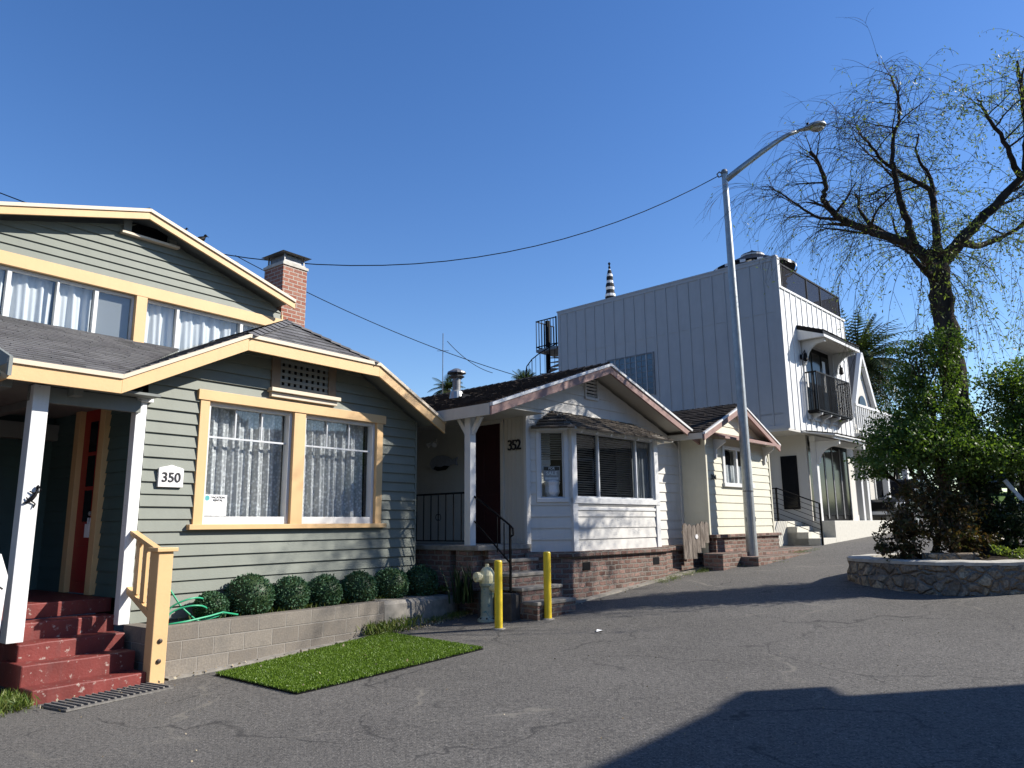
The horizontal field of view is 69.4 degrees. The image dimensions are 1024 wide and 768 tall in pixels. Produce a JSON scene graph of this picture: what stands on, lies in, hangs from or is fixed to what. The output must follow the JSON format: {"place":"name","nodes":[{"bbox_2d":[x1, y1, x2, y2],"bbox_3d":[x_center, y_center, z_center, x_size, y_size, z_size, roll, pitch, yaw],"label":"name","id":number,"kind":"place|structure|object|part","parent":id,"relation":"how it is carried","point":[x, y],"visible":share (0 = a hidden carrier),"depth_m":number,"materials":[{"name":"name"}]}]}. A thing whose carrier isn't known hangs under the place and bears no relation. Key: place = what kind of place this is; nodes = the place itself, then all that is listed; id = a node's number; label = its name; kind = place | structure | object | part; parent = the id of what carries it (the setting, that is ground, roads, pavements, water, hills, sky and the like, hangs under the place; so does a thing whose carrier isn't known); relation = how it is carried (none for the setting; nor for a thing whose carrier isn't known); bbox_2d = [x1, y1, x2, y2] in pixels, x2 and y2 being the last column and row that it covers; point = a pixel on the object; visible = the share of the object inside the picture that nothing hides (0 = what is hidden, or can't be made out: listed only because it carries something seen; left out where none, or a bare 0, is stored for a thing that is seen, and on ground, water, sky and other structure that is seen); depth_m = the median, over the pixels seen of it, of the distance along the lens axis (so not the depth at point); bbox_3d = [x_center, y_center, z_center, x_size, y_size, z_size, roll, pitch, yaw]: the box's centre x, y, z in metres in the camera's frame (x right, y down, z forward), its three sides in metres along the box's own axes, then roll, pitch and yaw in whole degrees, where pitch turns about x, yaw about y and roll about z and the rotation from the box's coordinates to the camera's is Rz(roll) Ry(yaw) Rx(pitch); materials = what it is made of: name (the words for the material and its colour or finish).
{"place":"outdoors","nodes":[
{"label":"outdoors","id":0,"kind":"place"},
{"bbox_2d":[0,201,445,643],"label":"green house","id":1,"kind":"structure","parent":0,"point":[139,347],"depth_m":10.35,"materials":[{"name":"green paint"}]},
{"bbox_2d":[23,485,40,507],"bbox_3d":[-5.058,1.185,7.807,0.046,0.245,0.169,-9,-13,37],"label":"lizard ornament","id":2,"kind":"object","parent":1,"relation":"attached to","point":[32,497],"visible":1,"depth_m":7.81,"materials":[{"name":"black metal"}]},
{"bbox_2d":[0,265,134,339],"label":"window","id":3,"kind":"structure","parent":1,"relation":"in","point":[25,297],"depth_m":10.86,"materials":[{"name":"white paint"}]},
{"bbox_2d":[69,409,100,593],"bbox_3d":[-5.495,1.466,9.597,0.660,2.410,0.155,-9,-13,37],"label":"door","id":4,"kind":"structure","parent":1,"relation":"in","point":[87,477],"depth_m":9.62,"materials":[{"name":"red paint"}]},
{"bbox_2d":[157,465,183,487],"bbox_3d":[-4.236,1.143,9.186,0.039,0.275,0.320,-9,-13,37],"label":"house number plaque","id":5,"kind":"object","parent":1,"relation":"attached to","point":[170,476],"visible":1,"depth_m":9.17,"materials":[{"name":"white"}]},
{"bbox_2d":[197,234,207,240],"bbox_3d":[-5.215,-2.427,12.381,0.099,0.221,0.301,-9,-13,37],"label":"bird","id":6,"kind":"object","parent":1,"relation":"on","point":[202,238],"visible":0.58,"depth_m":12.39},
{"bbox_2d":[144,299,260,351],"bbox_3d":[-5.169,-0.745,12.554,0.204,0.875,2.270,-9,-13,37],"label":"window","id":7,"kind":"structure","parent":1,"relation":"in","point":[190,330],"depth_m":12.29,"materials":[{"name":"white paint"}]},
{"bbox_2d":[168,590,237,624],"bbox_3d":[-3.860,2.663,8.962,0.541,0.557,1.024,-9,-13,37],"label":"garden hose","id":8,"kind":"object","parent":1,"relation":"attached to","point":[184,609],"visible":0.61,"depth_m":8.85,"materials":[{"name":"green rubber"}]},
{"bbox_2d":[204,494,226,515],"bbox_3d":[-3.912,1.594,9.741,0.006,0.270,0.340,-9,-13,36],"label":"notice","id":9,"kind":"object","parent":1,"relation":"attached to","point":[215,505],"depth_m":9.75,"materials":[{"name":"white paper"}]},
{"bbox_2d":[202,401,292,523],"bbox_3d":[-3.713,1.124,10.223,0.292,1.600,1.330,-9,-13,37],"label":"window","id":10,"kind":"structure","parent":1,"relation":"in","point":[244,445],"depth_m":10.35,"materials":[{"name":"white paint"}]},
{"bbox_2d":[302,414,374,523],"bbox_3d":[-2.764,1.347,11.447,0.296,1.600,1.400,-9,-13,37],"label":"window","id":11,"kind":"structure","parent":1,"relation":"in","point":[333,458],"depth_m":11.54,"materials":[{"name":"white fabric"}]},
{"bbox_2d":[0,518,1023,767],"bbox_3d":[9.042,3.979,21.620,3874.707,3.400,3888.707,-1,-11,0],"label":"ground","id":12,"kind":"structure","parent":0,"point":[816,658],"depth_m":6.88,"materials":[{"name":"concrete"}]},
{"bbox_2d":[0,554,7,624],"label":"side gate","id":13,"kind":"structure","parent":12,"relation":"on","point":[3,578],"depth_m":7.36,"materials":[{"name":"white paint"}]},
{"bbox_2d":[0,687,41,716],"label":"grass tufts","id":14,"kind":"object","parent":12,"relation":"on","point":[12,700],"visible":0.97,"depth_m":6.91,"materials":[{"name":"green plant"}]},
{"bbox_2d":[0,613,145,704],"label":"porch steps","id":15,"kind":"structure","parent":12,"relation":"on","point":[47,660],"depth_m":7.77,"materials":[{"name":"red paint"}]},
{"bbox_2d":[126,530,178,683],"bbox_3d":[-4.180,2.487,8.385,0.928,1.682,0.240,-9,-13,37],"label":"handrail","id":16,"kind":"object","parent":15,"relation":"attached to","point":[154,609],"visible":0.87,"depth_m":8.16,"materials":[{"name":"paint"}]},
{"bbox_2d":[41,682,173,711],"bbox_3d":[-4.006,3.109,7.383,0.420,0.034,1.120,-7,-12,29],"label":"drain grate","id":17,"kind":"object","parent":12,"relation":"on","point":[87,700],"visible":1,"depth_m":7.28,"materials":[{"name":"metal"}]},
{"bbox_2d":[123,594,458,678],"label":"planter wall","id":18,"kind":"structure","parent":12,"relation":"on","point":[192,646],"depth_m":9.33,"materials":[{"name":"concrete"}]},
{"bbox_2d":[190,592,443,621],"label":"planter soil","id":19,"kind":"structure","parent":18,"relation":"in","point":[313,607],"depth_m":10.40,"materials":[{"name":"brown soil"}]},
{"bbox_2d":[192,590,229,619],"bbox_3d":[-3.733,2.763,9.161,0.435,0.416,0.459,-9,-13,37],"label":"round bush","id":20,"kind":"object","parent":19,"relation":"on","point":[213,601],"visible":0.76,"depth_m":9.05,"materials":[{"name":"green plant"}]},
{"bbox_2d":[223,572,276,615],"bbox_3d":[-3.402,2.764,9.580,0.680,0.638,0.680,-9,-13,37],"label":"round bush","id":21,"kind":"object","parent":19,"relation":"on","point":[249,594],"visible":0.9,"depth_m":9.40,"materials":[{"name":"green plant"}]},
{"bbox_2d":[272,575,311,610],"bbox_3d":[-3.016,2.873,10.067,0.604,0.565,0.568,-9,-13,37],"label":"round bush","id":22,"kind":"object","parent":19,"relation":"on","point":[292,591],"visible":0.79,"depth_m":9.91,"materials":[{"name":"green plant"}]},
{"bbox_2d":[178,590,439,620],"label":"grass tufts","id":23,"kind":"object","parent":19,"relation":"on","point":[313,605],"visible":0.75,"depth_m":10.07,"materials":[{"name":"green plant"}]},
{"bbox_2d":[307,573,343,606],"bbox_3d":[-2.683,2.951,10.527,0.566,0.530,0.559,-9,-13,37],"label":"round bush","id":24,"kind":"object","parent":19,"relation":"on","point":[326,588],"visible":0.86,"depth_m":10.37,"materials":[{"name":"green plant"}]},
{"bbox_2d":[340,570,378,602],"bbox_3d":[-2.297,3.043,11.026,0.607,0.550,0.630,-9,-13,37],"label":"round bush","id":25,"kind":"object","parent":19,"relation":"on","point":[361,586],"visible":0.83,"depth_m":10.85,"materials":[{"name":"green plant"}]},
{"bbox_2d":[374,565,409,598],"bbox_3d":[-1.893,3.124,11.528,0.602,0.593,0.650,-9,-13,37],"label":"round bush","id":26,"kind":"object","parent":19,"relation":"on","point":[391,583],"visible":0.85,"depth_m":11.35,"materials":[{"name":"green plant"}]},
{"bbox_2d":[405,564,438,595],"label":"round bush","id":27,"kind":"object","parent":19,"relation":"on","point":[423,579],"visible":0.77,"depth_m":11.87,"materials":[{"name":"green plant"}]},
{"bbox_2d":[164,623,421,680],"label":"kerb","id":28,"kind":"structure","parent":12,"relation":"on","point":[198,672],"depth_m":8.99,"materials":[{"name":"concrete"}]},
{"bbox_2d":[215,632,482,694],"bbox_3d":[-1.953,3.324,8.995,2.033,0.170,2.813,-10,-14,39],"label":"turf mat","id":29,"kind":"object","parent":12,"relation":"on","point":[335,664],"visible":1,"depth_m":8.68,"materials":[{"name":"green plant"}]},
{"bbox_2d":[27,572,687,710],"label":"fallen leaves","id":30,"kind":"object","parent":12,"relation":"on","point":[423,625],"visible":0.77,"depth_m":10.67,"materials":[{"name":"brown plant"}]},
{"bbox_2d":[354,612,426,636],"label":"grass tufts","id":31,"kind":"object","parent":12,"relation":"on","point":[381,627],"visible":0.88,"depth_m":10.71,"materials":[{"name":"green plant"}]},
{"bbox_2d":[427,374,465,394],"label":"palm tree","id":32,"kind":"object","parent":12,"relation":"on","point":[447,385],"visible":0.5,"depth_m":58.72,"materials":[{"name":"green plant"}]},
{"bbox_2d":[424,608,473,623],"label":"grass tufts","id":33,"kind":"object","parent":12,"relation":"on","point":[453,614],"visible":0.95,"depth_m":11.75,"materials":[{"name":"green plant"}]},
{"bbox_2d":[438,564,473,603],"bbox_3d":[-0.830,3.162,11.743,0.469,0.610,0.503,-11,-15,42],"label":"strappy plant","id":34,"kind":"object","parent":12,"relation":"on","point":[462,593],"visible":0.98,"depth_m":11.71,"materials":[{"name":"green plant"}]},
{"bbox_2d":[473,564,494,622],"bbox_3d":[-0.385,3.243,11.430,0.432,0.900,0.351,-1,-11,0],"label":"fire hydrant","id":35,"kind":"object","parent":12,"relation":"on","point":[484,577],"visible":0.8,"depth_m":11.37,"materials":[{"name":"metal"}]},
{"bbox_2d":[492,560,505,629],"bbox_3d":[-0.197,3.114,10.778,0.220,1.065,0.214,3,-11,-17],"label":"bollard","id":36,"kind":"object","parent":12,"relation":"on","point":[498,594],"visible":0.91,"depth_m":10.74,"materials":[{"name":"yellow metal"}]},
{"bbox_2d":[511,369,535,378],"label":"palm tree","id":37,"kind":"object","parent":12,"relation":"on","point":[522,372],"visible":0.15,"depth_m":52.80,"materials":[{"name":"green plant"}]},
{"bbox_2d":[542,552,554,619],"bbox_3d":[0.543,3.128,11.323,0.220,1.100,0.214,3,-11,-17],"label":"bollard","id":38,"kind":"object","parent":12,"relation":"on","point":[547,585],"visible":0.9,"depth_m":11.28,"materials":[{"name":"yellow metal"}]},
{"bbox_2d":[415,362,701,621],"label":"white cottage","id":39,"kind":"structure","parent":12,"relation":"on","point":[609,518],"depth_m":13.65,"materials":[{"name":"paint"}]},
{"bbox_2d":[426,439,436,447],"bbox_3d":[-1.586,1.184,14.723,0.310,0.175,0.164,-11,-15,42],"label":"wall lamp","id":40,"kind":"object","parent":39,"relation":"attached to","point":[433,443],"visible":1,"depth_m":14.72,"materials":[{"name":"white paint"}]},
{"bbox_2d":[442,352,442,393],"bbox_3d":[-2.094,0.633,22.281,0.360,4.450,0.022,-1,-11,0],"label":"roof antenna","id":41,"kind":"object","parent":39,"relation":"attached to","point":[442,372],"visible":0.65,"depth_m":22.45,"materials":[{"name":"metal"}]},
{"bbox_2d":[447,341,491,372],"bbox_3d":[-1.285,-0.820,22.706,1.529,0.866,0.018,5,-12,-27],"label":"overhead cable","id":42,"kind":"object","parent":41,"relation":"attached to","point":[466,359],"visible":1,"depth_m":22.63,"materials":[{"name":"black rubber"}]},
{"bbox_2d":[430,455,457,470],"bbox_3d":[-1.347,1.550,14.537,0.818,0.300,0.032,-11,-15,42],"label":"fish ornament","id":43,"kind":"object","parent":39,"relation":"attached to","point":[440,463],"visible":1,"depth_m":14.55,"materials":[{"name":"paint"}]},
{"bbox_2d":[476,423,500,542],"bbox_3d":[-0.498,1.835,13.702,0.820,2.160,0.105,-11,-15,42],"label":"door","id":44,"kind":"structure","parent":39,"relation":"in","point":[487,436],"depth_m":13.68,"materials":[{"name":"red paint"}]},
{"bbox_2d":[508,439,520,450],"bbox_3d":[0.041,1.094,13.321,0.320,0.188,0.016,-11,-15,42],"label":"house number","id":45,"kind":"object","parent":39,"relation":"attached to","point":[512,443],"visible":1,"depth_m":13.31,"materials":[{"name":"black metal"}]},
{"bbox_2d":[543,466,559,480],"bbox_3d":[0.708,1.599,13.222,0.300,0.260,0.008,1,-11,-6],"label":"sale sign","id":46,"kind":"object","parent":39,"relation":"attached to","point":[551,472],"visible":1,"depth_m":13.22,"materials":[{"name":"white paper"}]},
{"bbox_2d":[544,480,559,496],"bbox_3d":[0.721,1.875,13.259,0.291,0.290,0.295,1,-11,-6],"label":"jar","id":47,"kind":"object","parent":39,"relation":"in","point":[552,488],"visible":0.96,"depth_m":13.15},
{"bbox_2d":[540,431,564,497],"bbox_3d":[0.706,1.447,13.256,0.430,1.190,0.116,1,-11,-6],"label":"window","id":48,"kind":"structure","parent":39,"relation":"in","point":[541,432],"depth_m":13.32,"materials":[{"name":"grey paint"}]},
{"bbox_2d":[576,431,654,499],"bbox_3d":[1.964,1.614,14.281,0.161,1.200,2.565,-11,-15,42],"label":"window","id":49,"kind":"structure","parent":39,"relation":"in","point":[640,482],"depth_m":14.45,"materials":[{"name":"grey paint"}]},
{"bbox_2d":[575,567,703,603],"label":"kerb","id":50,"kind":"structure","parent":12,"relation":"on","point":[614,591],"depth_m":13.57,"materials":[{"name":"concrete"}]},
{"bbox_2d":[649,567,709,582],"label":"grass tufts","id":51,"kind":"object","parent":12,"relation":"on","point":[674,576],"visible":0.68,"depth_m":14.91,"materials":[{"name":"green plant"}]},
{"bbox_2d":[681,522,708,558],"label":"plank gate","id":52,"kind":"structure","parent":12,"relation":"on","point":[695,538],"depth_m":15.76,"materials":[{"name":"brown wood"}]},
{"bbox_2d":[525,254,892,545],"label":"white modern building","id":53,"kind":"structure","parent":12,"relation":"on","point":[669,346],"depth_m":22.32,"materials":[{"name":"paint"}]},
{"bbox_2d":[235,255,523,377],"bbox_3d":[-3.120,-1.825,24.734,11.891,3.044,0.024,6,-13,-30],"label":"overhead cable","id":54,"kind":"object","parent":53,"relation":"attached to","point":[391,330],"visible":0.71,"depth_m":24.29,"materials":[{"name":"black rubber"}]},
{"bbox_2d":[605,262,615,298],"bbox_3d":[3.512,-2.938,26.363,0.520,2.960,0.547,-11,-15,42],"label":"closed umbrella","id":55,"kind":"object","parent":53,"relation":"on","point":[610,292],"visible":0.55,"depth_m":26.35,"materials":[{"name":"fabric"}]},
{"bbox_2d":[607,351,655,394],"bbox_3d":[3.880,-0.227,24.160,1.820,1.400,0.040,-11,-15,42],"label":"glass block window","id":56,"kind":"structure","parent":53,"relation":"in","point":[640,358],"depth_m":23.91,"materials":[{"name":"glass"}]},
{"bbox_2d":[715,250,796,277],"bbox_3d":[7.583,-3.175,23.159,2.600,2.140,2.600,-11,-15,42],"label":"open umbrella","id":57,"kind":"object","parent":53,"relation":"on","point":[748,256],"visible":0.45,"depth_m":22.89,"materials":[{"name":"fabric"}]},
{"bbox_2d":[803,347,838,425],"bbox_3d":[9.367,-0.003,22.593,0.220,2.420,2.490,-11,-15,42],"label":"balcony door","id":58,"kind":"structure","parent":53,"relation":"in","point":[818,361],"depth_m":22.56,"materials":[{"name":"black glass"}]},
{"bbox_2d":[807,439,852,520],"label":"glazed doors","id":59,"kind":"structure","parent":53,"relation":"in","point":[834,473],"depth_m":22.84,"materials":[{"name":"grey glass"}]},
{"bbox_2d":[606,403,812,570],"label":"ivory cottage","id":60,"kind":"structure","parent":12,"relation":"on","point":[716,505],"depth_m":16.94,"materials":[{"name":"paint"}]},
{"bbox_2d":[721,445,754,487],"bbox_3d":[5.304,1.990,17.632,0.244,0.950,1.540,-11,-15,42],"label":"window","id":61,"kind":"structure","parent":60,"relation":"in","point":[732,477],"depth_m":17.54,"materials":[{"name":"white paint"}]},
{"bbox_2d":[716,120,825,555],"bbox_3d":[6.410,-1.218,17.292,2.775,10.685,0.340,-1,-11,0],"label":"street lamp","id":62,"kind":"object","parent":12,"relation":"on","point":[749,509],"visible":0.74,"depth_m":17.08,"materials":[{"name":"metal"}]},
{"bbox_2d":[0,176,717,265],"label":"overhead cable","id":63,"kind":"object","parent":62,"relation":"attached to","point":[455,259],"visible":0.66,"depth_m":15.99,"materials":[{"name":"black rubber"}]},
{"bbox_2d":[740,547,817,566],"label":"grass tufts","id":64,"kind":"object","parent":12,"relation":"on","point":[799,551],"visible":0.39,"depth_m":17.70,"materials":[{"name":"green plant"}]},
{"bbox_2d":[847,352,908,520],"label":"steep gabled house","id":65,"kind":"structure","parent":12,"relation":"on","point":[863,400],"depth_m":25.90,"materials":[{"name":"paint"}]},
{"bbox_2d":[859,396,867,433],"bbox_3d":[12.465,1.131,26.227,0.030,1.450,0.700,-11,-15,42],"label":"window","id":66,"kind":"structure","parent":65,"relation":"in","point":[861,399],"depth_m":26.25,"materials":[{"name":"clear glass"}]},
{"bbox_2d":[874,477,882,498],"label":"window","id":67,"kind":"structure","parent":65,"relation":"in","point":[878,485],"depth_m":26.52,"materials":[{"name":"black glass"}]},
{"bbox_2d":[841,311,914,412],"bbox_3d":[16.074,1.475,33.869,5.436,9.884,5.631,-1,-11,0],"label":"palm tree","id":68,"kind":"object","parent":12,"relation":"on","point":[873,366],"visible":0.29,"depth_m":33.54,"materials":[{"name":"green plant"}]},
{"bbox_2d":[877,393,926,478],"bbox_3d":[20.266,3.597,40.172,6.672,7.488,5.952,6,-13,-31],"label":"street tree","id":69,"kind":"object","parent":12,"relation":"on","point":[897,476],"depth_m":39.57,"materials":[{"name":"green plant"}]},
{"bbox_2d":[871,479,934,524],"bbox_3d":[14.211,4.367,27.197,1.880,1.740,4.645,-11,-15,42],"label":"parked car","id":70,"kind":"object","parent":12,"relation":"on","point":[877,504],"visible":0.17,"depth_m":25.58,"materials":[{"name":"black paint"}]},
{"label":"window","id":71,"kind":"part","parent":70,"relation":"part of","materials":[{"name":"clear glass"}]},
{"bbox_2d":[899,457,954,478],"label":"street tree","id":72,"kind":"object","parent":12,"relation":"on","point":[916,475],"visible":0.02,"depth_m":43.42,"materials":[{"name":"green plant"}]},
{"bbox_2d":[846,552,1023,595],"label":"stone planter","id":73,"kind":"object","parent":12,"relation":"on","point":[959,574],"visible":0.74,"depth_m":11.47,"materials":[{"name":"stone"}]},
{"bbox_2d":[694,9,1023,555],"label":"weeping tree","id":74,"kind":"object","parent":73,"relation":"in","point":[933,263],"visible":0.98,"depth_m":14.09,"materials":[{"name":"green plant"}]},
{"bbox_2d":[923,402,1023,555],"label":"ivy mass","id":75,"kind":"object","parent":74,"relation":"attached to","point":[1005,523],"visible":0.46,"depth_m":12.74,"materials":[{"name":"green plant"}]},
{"bbox_2d":[1003,479,1023,502],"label":"white stake","id":76,"kind":"object","parent":75,"relation":"on","point":[1006,482],"visible":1,"depth_m":12.55,"materials":[{"name":"paint"}]},
{"bbox_2d":[843,319,1023,552],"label":"broadleaf tree","id":77,"kind":"object","parent":73,"relation":"in","point":[898,441],"visible":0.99,"depth_m":12.86,"materials":[{"name":"green plant"}]},
{"bbox_2d":[872,471,1003,562],"bbox_3d":[7.029,2.246,12.312,2.139,1.623,1.279,-1,-11,0],"label":"reddish shrub","id":78,"kind":"object","parent":73,"relation":"in","point":[955,526],"visible":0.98,"depth_m":12.20,"materials":[{"name":"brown plant"}]},
{"bbox_2d":[969,354,1023,558],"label":"broadleaf tree","id":79,"kind":"object","parent":73,"relation":"in","point":[1013,387],"visible":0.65,"depth_m":13.21,"materials":[{"name":"green plant"}]},
{"bbox_2d":[989,544,1023,558],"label":"ground fern","id":80,"kind":"object","parent":73,"relation":"on","point":[1005,551],"visible":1,"depth_m":11.64,"materials":[{"name":"green plant"}]},
{"bbox_2d":[957,492,1019,503],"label":"lawn","id":81,"kind":"structure","parent":12,"relation":"on","point":[1002,496],"depth_m":39.23,"materials":[{"name":"green plant"}]},
{"bbox_2d":[984,393,1015,432],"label":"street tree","id":82,"kind":"object","parent":12,"relation":"on","point":[997,414],"visible":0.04,"depth_m":49.71,"materials":[{"name":"green plant"}]},
{"bbox_2d":[0,0,1023,491],"label":"sky","id":83,"kind":"structure","parent":0,"point":[336,132],"materials":[{"name":"blue"}]},
{"bbox_2d":[782,272,787,286],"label":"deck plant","id":84,"kind":"object","parent":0,"point":[784,278],"visible":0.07,"depth_m":22.23,"materials":[{"name":"green plant"}]},
{"bbox_2d":[989,473,1019,493],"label":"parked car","id":85,"kind":"object","parent":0,"point":[1017,487],"visible":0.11,"depth_m":40.16,"materials":[{"name":"black paint"}]}
]}

